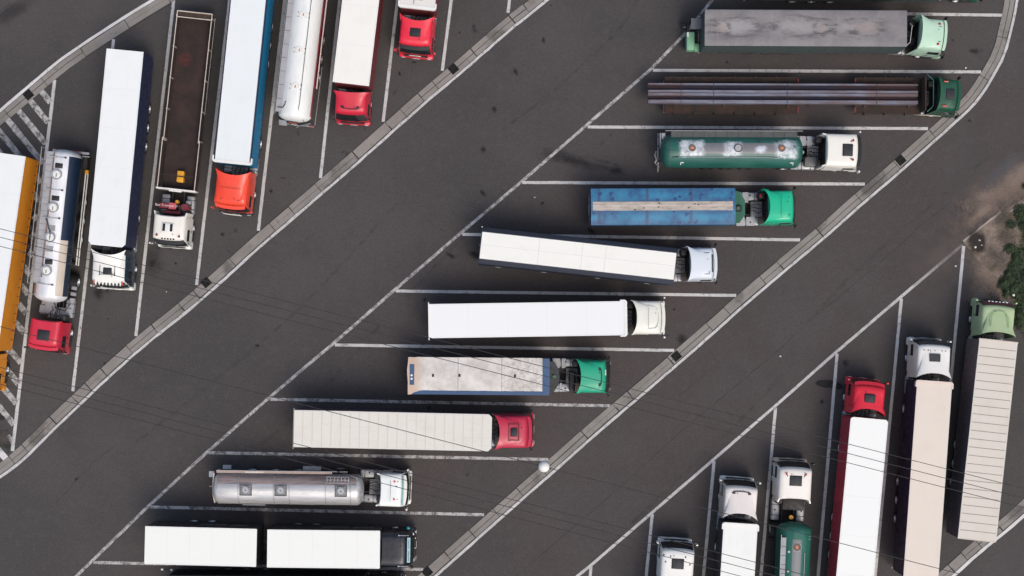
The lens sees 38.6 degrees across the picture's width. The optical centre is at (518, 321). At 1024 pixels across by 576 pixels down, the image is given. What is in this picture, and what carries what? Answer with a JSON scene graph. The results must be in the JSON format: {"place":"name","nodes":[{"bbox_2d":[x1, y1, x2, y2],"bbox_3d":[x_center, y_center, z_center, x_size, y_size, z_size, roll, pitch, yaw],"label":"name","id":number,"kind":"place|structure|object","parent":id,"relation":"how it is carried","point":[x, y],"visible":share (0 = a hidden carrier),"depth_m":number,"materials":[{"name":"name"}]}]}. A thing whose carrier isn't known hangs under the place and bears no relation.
{"place":"outdoors","nodes":[
{"label":"outdoors","id":0,"kind":"place"},
{"bbox_2d":[0,384,738,575],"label":"overhead cable","id":1,"kind":"object","parent":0,"point":[370,480],"visible":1,"depth_m":89.48,"materials":[{"name":"black metal"}]},
{"bbox_2d":[0,375,775,575],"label":"overhead cable","id":2,"kind":"object","parent":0,"point":[388,475],"visible":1,"depth_m":89.48,"materials":[{"name":"black metal"}]},
{"bbox_2d":[0,367,807,575],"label":"overhead cable","id":3,"kind":"object","parent":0,"point":[403,471],"visible":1,"depth_m":89.48,"materials":[{"name":"black metal"}]},
{"bbox_2d":[0,326,966,575],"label":"overhead cable","id":4,"kind":"object","parent":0,"point":[481,450],"visible":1,"depth_m":85.98,"materials":[{"name":"black metal"}]},
{"bbox_2d":[537,461,550,472],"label":"marker ball","id":5,"kind":"object","parent":4,"relation":"attached to","point":[543,466],"visible":1,"depth_m":85.78,"materials":[{"name":"white plastic"}]},
{"bbox_2d":[0,237,1021,497],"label":"overhead cable","id":6,"kind":"object","parent":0,"point":[518,369],"visible":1,"depth_m":89.48,"materials":[{"name":"black metal"}]},
{"bbox_2d":[0,0,1023,575],"bbox_3d":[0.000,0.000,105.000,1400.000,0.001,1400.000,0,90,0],"label":"ground","id":7,"kind":"structure","parent":0,"point":[388,208],"depth_m":105.00,"materials":[{"name":"grey asphalt"}]},
{"bbox_2d":[0,432,8,447],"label":"oil stain","id":8,"kind":"object","parent":7,"relation":"on","point":[4,439],"visible":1,"depth_m":104.98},
{"bbox_2d":[0,404,15,425],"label":"hatch line","id":9,"kind":"object","parent":7,"relation":"on","point":[8,417],"visible":1,"depth_m":104.98,"materials":[{"name":"white paint"}]},
{"bbox_2d":[2,387,17,404],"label":"hatch line","id":10,"kind":"object","parent":7,"relation":"on","point":[10,396],"visible":0.69,"depth_m":104.98,"materials":[{"name":"white paint"}]},
{"bbox_2d":[8,369,19,384],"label":"hatch line","id":11,"kind":"object","parent":7,"relation":"on","point":[13,376],"visible":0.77,"depth_m":104.98,"materials":[{"name":"white paint"}]},
{"bbox_2d":[10,348,22,364],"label":"hatch line","id":12,"kind":"object","parent":7,"relation":"on","point":[16,357],"visible":0.5,"depth_m":104.98,"materials":[{"name":"white paint"}]},
{"bbox_2d":[0,153,40,390],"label":"box lorry","id":13,"kind":"object","parent":7,"relation":"on","point":[18,176],"visible":0.98,"depth_m":101.52,"materials":[{"name":"orange"}]},
{"bbox_2d":[15,319,25,333],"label":"hatch line","id":14,"kind":"object","parent":7,"relation":"on","point":[19,327],"visible":0.44,"depth_m":104.98,"materials":[{"name":"white paint"}]},
{"bbox_2d":[0,128,43,183],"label":"hatch line","id":15,"kind":"object","parent":7,"relation":"on","point":[9,143],"visible":0.57,"depth_m":104.98,"materials":[{"name":"white paint"}]},
{"bbox_2d":[18,302,28,314],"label":"hatch line","id":16,"kind":"object","parent":7,"relation":"on","point":[22,309],"visible":0.37,"depth_m":104.98,"materials":[{"name":"white paint"}]},
{"bbox_2d":[5,118,45,164],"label":"hatch line","id":17,"kind":"object","parent":7,"relation":"on","point":[22,138],"visible":1,"depth_m":104.98,"materials":[{"name":"white paint"}]},
{"bbox_2d":[16,109,47,145],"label":"hatch line","id":18,"kind":"object","parent":7,"relation":"on","point":[32,127],"visible":1,"depth_m":104.98,"materials":[{"name":"white paint"}]},
{"bbox_2d":[11,80,55,450],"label":"parking line","id":19,"kind":"object","parent":7,"relation":"on","point":[31,282],"visible":0.88,"depth_m":104.99,"materials":[{"name":"white paint"}]},
{"bbox_2d":[29,99,49,123],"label":"hatch line","id":20,"kind":"object","parent":7,"relation":"on","point":[39,111],"visible":1,"depth_m":104.98,"materials":[{"name":"white paint"}]},
{"bbox_2d":[40,89,51,103],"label":"hatch line","id":21,"kind":"object","parent":7,"relation":"on","point":[45,96],"visible":1,"depth_m":104.98,"materials":[{"name":"white paint"}]},
{"bbox_2d":[24,147,90,353],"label":"tank lorry","id":22,"kind":"object","parent":7,"relation":"on","point":[55,281],"visible":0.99,"depth_m":101.84,"materials":[{"name":"blue paint"}]},
{"bbox_2d":[61,335,69,348],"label":"door","id":23,"kind":"structure","parent":22,"relation":"in","point":[65,338],"depth_m":103.25,"materials":[{"name":"paint"}]},
{"bbox_2d":[0,0,175,126],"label":"kerb strip","id":24,"kind":"object","parent":7,"relation":"on","point":[105,37],"visible":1,"depth_m":104.98,"materials":[{"name":"concrete"}]},
{"bbox_2d":[22,89,33,99],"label":"drain grate","id":25,"kind":"object","parent":24,"relation":"on","point":[28,94],"visible":1,"depth_m":104.96,"materials":[{"name":"metal"}]},
{"bbox_2d":[0,0,153,111],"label":"edge line","id":26,"kind":"object","parent":24,"relation":"on","point":[71,52],"visible":1,"depth_m":104.99,"materials":[{"name":"white paint"}]},
{"bbox_2d":[71,39,114,390],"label":"parking line","id":27,"kind":"object","parent":7,"relation":"on","point":[83,301],"visible":0.45,"depth_m":104.99,"materials":[{"name":"white paint"}]},
{"bbox_2d":[88,49,153,290],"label":"curtain lorry","id":28,"kind":"object","parent":7,"relation":"on","point":[124,128],"visible":0.99,"depth_m":101.00,"materials":[{"name":"white plastic"}]},
{"bbox_2d":[134,1,174,335],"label":"parking line","id":29,"kind":"object","parent":7,"relation":"on","point":[155,164],"visible":1,"depth_m":104.99,"materials":[{"name":"white paint"}]},
{"bbox_2d":[149,10,215,249],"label":"flatbed lorry","id":30,"kind":"object","parent":7,"relation":"on","point":[188,90],"visible":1,"depth_m":103.72,"materials":[{"name":"beige metal"}]},
{"bbox_2d":[176,171,185,182],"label":"yellow case","id":31,"kind":"object","parent":30,"relation":"on","point":[180,177],"visible":1,"depth_m":103.22,"materials":[{"name":"paint"}]},
{"bbox_2d":[195,0,229,284],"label":"parking line","id":32,"kind":"object","parent":7,"relation":"on","point":[210,163],"visible":0.9,"depth_m":104.99,"materials":[{"name":"white paint"}]},
{"bbox_2d":[211,0,274,215],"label":"curtain lorry","id":33,"kind":"object","parent":7,"relation":"on","point":[238,142],"visible":1,"depth_m":100.99,"materials":[{"name":"white fabric"}]},
{"bbox_2d":[93,561,422,570],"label":"parking line","id":34,"kind":"object","parent":7,"relation":"on","point":[257,565],"visible":0.54,"depth_m":104.99,"materials":[{"name":"white paint"}]},
{"bbox_2d":[257,0,285,230],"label":"parking line","id":35,"kind":"object","parent":7,"relation":"on","point":[271,115],"visible":0.96,"depth_m":104.99,"materials":[{"name":"white paint"}]},
{"bbox_2d":[0,0,543,474],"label":"kerb strip","id":36,"kind":"object","parent":7,"relation":"on","point":[236,258],"visible":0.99,"depth_m":104.98,"materials":[{"name":"concrete"}]},
{"bbox_2d":[448,63,458,74],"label":"drain grate","id":37,"kind":"object","parent":36,"relation":"on","point":[453,68],"visible":1,"depth_m":104.96,"materials":[{"name":"metal"}]},
{"bbox_2d":[0,0,548,477],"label":"edge line","id":38,"kind":"object","parent":7,"relation":"on","point":[274,234],"visible":1,"depth_m":104.99,"materials":[{"name":"white paint"}]},
{"bbox_2d":[144,520,416,568],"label":"road train","id":39,"kind":"object","parent":7,"relation":"on","point":[218,543],"visible":1,"depth_m":101.00,"materials":[{"name":"white metal"}]},
{"bbox_2d":[161,568,405,575],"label":"curtain lorry","id":40,"kind":"object","parent":7,"relation":"on","point":[226,572],"visible":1,"depth_m":102.91,"materials":[{"name":"black plastic"}]},
{"bbox_2d":[274,0,326,127],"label":"tank lorry","id":41,"kind":"object","parent":7,"relation":"on","point":[303,40],"visible":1,"depth_m":101.75,"materials":[{"name":"white paint"}]},
{"bbox_2d":[209,465,411,510],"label":"tank lorry","id":42,"kind":"object","parent":7,"relation":"on","point":[310,485],"visible":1,"depth_m":101.91,"materials":[{"name":"metal"}]},
{"bbox_2d":[150,506,483,515],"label":"parking line","id":43,"kind":"object","parent":7,"relation":"on","point":[315,510],"visible":1,"depth_m":104.99,"materials":[{"name":"white paint"}]},
{"bbox_2d":[319,0,340,177],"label":"parking line","id":44,"kind":"object","parent":7,"relation":"on","point":[330,88],"visible":0.99,"depth_m":104.99,"materials":[{"name":"white paint"}]},
{"bbox_2d":[330,0,383,125],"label":"curtain lorry","id":45,"kind":"object","parent":7,"relation":"on","point":[357,50],"visible":1,"depth_m":101.00,"materials":[{"name":"white plastic"}]},
{"bbox_2d":[209,451,547,460],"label":"parking line","id":46,"kind":"object","parent":7,"relation":"on","point":[386,456],"visible":0.95,"depth_m":104.99,"materials":[{"name":"white paint"}]},
{"bbox_2d":[382,0,397,121],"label":"parking line","id":47,"kind":"object","parent":7,"relation":"on","point":[390,63],"visible":0.98,"depth_m":104.99,"materials":[{"name":"white paint"}]},
{"bbox_2d":[75,0,713,575],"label":"lane line","id":48,"kind":"object","parent":7,"relation":"on","point":[191,466],"visible":0.96,"depth_m":104.99,"materials":[{"name":"white paint"}]},
{"bbox_2d":[293,408,533,451],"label":"box lorry","id":49,"kind":"object","parent":7,"relation":"on","point":[315,428],"visible":0.99,"depth_m":101.00,"materials":[{"name":"white metal"}]},
{"bbox_2d":[394,0,438,59],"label":"curtain lorry","id":50,"kind":"object","parent":7,"relation":"on","point":[417,35],"visible":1,"depth_m":101.71,"materials":[{"name":"red plastic"}]},
{"bbox_2d":[270,398,609,406],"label":"parking line","id":51,"kind":"object","parent":7,"relation":"on","point":[440,402],"visible":0.99,"depth_m":104.99,"materials":[{"name":"white paint"}]},
{"bbox_2d":[441,0,452,70],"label":"parking line","id":52,"kind":"object","parent":7,"relation":"on","point":[446,35],"visible":1,"depth_m":104.99,"materials":[{"name":"white paint"}]},
{"bbox_2d":[335,343,673,351],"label":"parking line","id":53,"kind":"object","parent":7,"relation":"on","point":[512,347],"visible":0.98,"depth_m":104.99,"materials":[{"name":"white paint"}]},
{"bbox_2d":[407,356,610,396],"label":"tipper lorry","id":54,"kind":"object","parent":7,"relation":"on","point":[429,375],"visible":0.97,"depth_m":101.68,"materials":[{"name":"white paint"}]},
{"bbox_2d":[428,297,664,339],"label":"box lorry","id":55,"kind":"object","parent":7,"relation":"on","point":[542,319],"visible":1,"depth_m":101.00,"materials":[{"name":"white metal"}]},
{"bbox_2d":[396,289,735,296],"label":"parking line","id":56,"kind":"object","parent":7,"relation":"on","point":[563,293],"visible":1,"depth_m":104.99,"materials":[{"name":"white paint"}]},
{"bbox_2d":[478,226,717,285],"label":"curtain lorry","id":57,"kind":"object","parent":7,"relation":"on","point":[583,257],"visible":1,"depth_m":101.29,"materials":[{"name":"metal"}]},
{"bbox_2d":[462,233,799,240],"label":"parking line","id":58,"kind":"object","parent":7,"relation":"on","point":[673,237],"visible":0.76,"depth_m":104.99,"materials":[{"name":"white paint"}]},
{"bbox_2d":[645,514,653,575],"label":"parking line","id":59,"kind":"object","parent":7,"relation":"on","point":[649,545],"visible":0.89,"depth_m":104.99,"materials":[{"name":"white paint"}]},
{"bbox_2d":[656,536,697,575],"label":"box lorry","id":60,"kind":"object","parent":7,"relation":"on","point":[666,566],"visible":0.94,"depth_m":101.70,"materials":[{"name":"white metal"}]},
{"bbox_2d":[589,186,796,227],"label":"tipper lorry","id":61,"kind":"object","parent":7,"relation":"on","point":[641,207],"visible":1,"depth_m":101.67,"materials":[{"name":"blue metal"}]},
{"bbox_2d":[522,181,864,185],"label":"parking line","id":62,"kind":"object","parent":7,"relation":"on","point":[685,183],"visible":1,"depth_m":104.99,"materials":[{"name":"white paint"}]},
{"bbox_2d":[702,461,715,575],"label":"parking line","id":63,"kind":"object","parent":7,"relation":"on","point":[709,513],"visible":0.96,"depth_m":104.99,"materials":[{"name":"white paint"}]},
{"bbox_2d":[417,0,1014,575],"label":"kerb strip","id":64,"kind":"object","parent":7,"relation":"on","point":[718,318],"visible":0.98,"depth_m":104.98,"materials":[{"name":"concrete"}]},
{"bbox_2d":[422,566,432,575],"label":"drain grate","id":65,"kind":"object","parent":64,"relation":"on","point":[427,571],"visible":1,"depth_m":104.96,"materials":[{"name":"metal"}]},
{"bbox_2d":[671,350,681,361],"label":"drain grate","id":66,"kind":"object","parent":64,"relation":"on","point":[676,356],"visible":1,"depth_m":104.96,"materials":[{"name":"metal"}]},
{"bbox_2d":[895,155,906,165],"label":"drain grate","id":67,"kind":"object","parent":64,"relation":"on","point":[900,160],"visible":1,"depth_m":104.96,"materials":[{"name":"metal"}]},
{"bbox_2d":[434,0,1017,575],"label":"edge line","id":68,"kind":"object","parent":7,"relation":"on","point":[746,302],"visible":0.99,"depth_m":104.99,"materials":[{"name":"white paint"}]},
{"bbox_2d":[714,475,760,575],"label":"box lorry","id":69,"kind":"object","parent":7,"relation":"on","point":[736,536],"visible":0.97,"depth_m":101.41,"materials":[{"name":"white metal"}]},
{"bbox_2d":[588,126,927,129],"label":"parking line","id":70,"kind":"object","parent":7,"relation":"on","point":[760,127],"visible":1,"depth_m":104.99,"materials":[{"name":"white paint"}]},
{"bbox_2d":[654,130,861,173],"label":"tank lorry","id":71,"kind":"object","parent":7,"relation":"on","point":[730,150],"visible":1,"depth_m":101.77,"materials":[{"name":"metal"}]},
{"bbox_2d":[759,408,776,575],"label":"parking line","id":72,"kind":"object","parent":7,"relation":"on","point":[768,492],"visible":0.95,"depth_m":104.99,"materials":[{"name":"white paint"}]},
{"bbox_2d":[576,244,962,575],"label":"lane line","id":73,"kind":"object","parent":7,"relation":"on","point":[775,405],"visible":0.98,"depth_m":104.99,"materials":[{"name":"white paint"}]},
{"bbox_2d":[769,457,814,575],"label":"tank lorry","id":74,"kind":"object","parent":7,"relation":"on","point":[791,478],"visible":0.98,"depth_m":101.79,"materials":[{"name":"metal"}]},
{"bbox_2d":[663,74,960,118],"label":"flatbed lorry","id":75,"kind":"object","parent":7,"relation":"on","point":[941,100],"visible":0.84,"depth_m":103.74,"materials":[{"name":"metal"}]},
{"bbox_2d":[647,93,917,104],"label":"steel beam","id":76,"kind":"structure","parent":75,"relation":"on","point":[772,99],"depth_m":103.04,"materials":[{"name":"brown metal"}]},
{"bbox_2d":[647,83,917,93],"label":"steel beam","id":77,"kind":"structure","parent":75,"relation":"on","point":[780,88],"depth_m":103.16,"materials":[{"name":"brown metal"}]},
{"bbox_2d":[653,69,980,72],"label":"parking line","id":78,"kind":"object","parent":7,"relation":"on","point":[816,71],"visible":1,"depth_m":104.99,"materials":[{"name":"white paint"}]},
{"bbox_2d":[698,9,947,58],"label":"tarpaulin lorry","id":79,"kind":"object","parent":7,"relation":"on","point":[811,31],"visible":1,"depth_m":101.03,"materials":[{"name":"fabric"}]},
{"bbox_2d":[681,16,700,51],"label":"forklift","id":80,"kind":"object","parent":79,"relation":"attached to","point":[691,45],"visible":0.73,"depth_m":103.45,"materials":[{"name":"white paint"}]},
{"bbox_2d":[816,380,838,387],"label":"wet stain","id":81,"kind":"object","parent":7,"relation":"on","point":[823,383],"visible":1,"depth_m":104.99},
{"bbox_2d":[817,354,838,575],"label":"parking line","id":82,"kind":"object","parent":7,"relation":"on","point":[827,465],"visible":0.99,"depth_m":104.99,"materials":[{"name":"white paint"}]},
{"bbox_2d":[827,376,888,575],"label":"box lorry","id":83,"kind":"object","parent":7,"relation":"on","point":[855,514],"visible":0.99,"depth_m":101.00,"materials":[{"name":"white metal"}]},
{"bbox_2d":[743,0,982,3],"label":"curtain lorry","id":84,"kind":"object","parent":7,"relation":"on","point":[900,1],"visible":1,"depth_m":103.73,"materials":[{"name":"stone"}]},
{"bbox_2d":[874,299,902,575],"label":"parking line","id":85,"kind":"object","parent":7,"relation":"on","point":[889,428],"visible":0.9,"depth_m":104.99,"materials":[{"name":"white paint"}]},
{"bbox_2d":[891,337,953,575],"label":"box lorry","id":86,"kind":"object","parent":7,"relation":"on","point":[919,505],"visible":0.99,"depth_m":101.00,"materials":[{"name":"beige plastic"}]},
{"bbox_2d":[907,12,1001,16],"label":"parking line","id":87,"kind":"object","parent":7,"relation":"on","point":[959,14],"visible":0.34,"depth_m":104.99,"materials":[{"name":"white paint"}]},
{"bbox_2d":[949,246,964,381],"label":"parking line","id":88,"kind":"object","parent":7,"relation":"on","point":[957,312],"visible":0.41,"depth_m":104.99,"materials":[{"name":"white paint"}]},
{"bbox_2d":[968,282,991,301],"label":"sand film","id":89,"kind":"object","parent":7,"relation":"on","point":[981,294],"visible":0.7,"depth_m":104.99,"materials":[{"name":"brown sand"}]},
{"bbox_2d":[939,499,1023,575],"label":"kerb strip","id":90,"kind":"object","parent":7,"relation":"on","point":[957,562],"visible":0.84,"depth_m":104.98,"materials":[{"name":"concrete"}]},
{"bbox_2d":[946,298,1017,542],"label":"container lorry","id":91,"kind":"object","parent":7,"relation":"on","point":[979,444],"visible":0.99,"depth_m":101.00,"materials":[{"name":"beige metal"}]},
{"bbox_2d":[972,304,978,316],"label":"door","id":92,"kind":"structure","parent":91,"relation":"in","point":[975,308],"depth_m":103.31,"materials":[{"name":"green metal"}]},
{"bbox_2d":[952,514,1023,575],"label":"edge line","id":93,"kind":"object","parent":7,"relation":"on","point":[983,549],"visible":0.92,"depth_m":104.99,"materials":[{"name":"white paint"}]},
{"bbox_2d":[974,260,1009,299],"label":"sand film","id":94,"kind":"object","parent":7,"relation":"on","point":[986,275],"visible":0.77,"depth_m":104.99,"materials":[{"name":"brown sand"}]},
{"bbox_2d":[975,270,994,299],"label":"sand film","id":95,"kind":"object","parent":94,"relation":"on","point":[982,284],"visible":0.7,"depth_m":104.99,"materials":[{"name":"brown sand"}]},
{"bbox_2d":[964,199,1023,300],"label":"soil verge","id":96,"kind":"structure","parent":7,"relation":"on","point":[992,251],"depth_m":104.98,"materials":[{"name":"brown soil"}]},
{"bbox_2d":[969,232,984,251],"bbox_3d":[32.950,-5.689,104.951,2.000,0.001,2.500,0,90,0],"label":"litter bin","id":97,"kind":"object","parent":96,"relation":"on","point":[974,238],"visible":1,"depth_m":104.95,"materials":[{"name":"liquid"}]},
{"bbox_2d":[997,184,1023,336],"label":"weeds","id":98,"kind":"object","parent":96,"relation":"on","point":[1011,283],"visible":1,"depth_m":104.71,"materials":[{"name":"green plant"}]},
{"label":"sand film","id":99,"kind":"structure","parent":7,"relation":"on","visible":0},
{"bbox_2d":[965,175,1022,216],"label":"sand film","id":100,"kind":"object","parent":99,"relation":"on","point":[998,195],"visible":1,"depth_m":104.99,"materials":[{"name":"brown sand"}]},
{"bbox_2d":[965,200,995,225],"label":"sand film","id":101,"kind":"object","parent":100,"relation":"on","point":[984,210],"visible":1,"depth_m":104.99,"materials":[{"name":"brown sand"}]},
{"bbox_2d":[963,211,1000,241],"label":"verge edging","id":102,"kind":"object","parent":100,"relation":"on","point":[987,222],"visible":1,"depth_m":104.97,"materials":[{"name":"grey concrete"}]},
{"bbox_2d":[993,161,1013,177],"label":"washed film","id":103,"kind":"object","parent":100,"relation":"on","point":[1005,167],"visible":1,"depth_m":104.99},
{"bbox_2d":[993,155,1023,198],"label":"sand film","id":104,"kind":"object","parent":100,"relation":"on","point":[1014,174],"visible":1,"depth_m":104.99,"materials":[{"name":"brown sand"}]},
{"bbox_2d":[0,246,1023,507],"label":"overhead cable","id":105,"kind":"object","parent":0,"point":[518,378],"visible":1,"depth_m":89.48,"materials":[{"name":"black metal"}]},
{"bbox_2d":[0,228,1023,488],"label":"overhead cable","id":106,"kind":"object","parent":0,"point":[512,358],"visible":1,"depth_m":89.48,"materials":[{"name":"black metal"}]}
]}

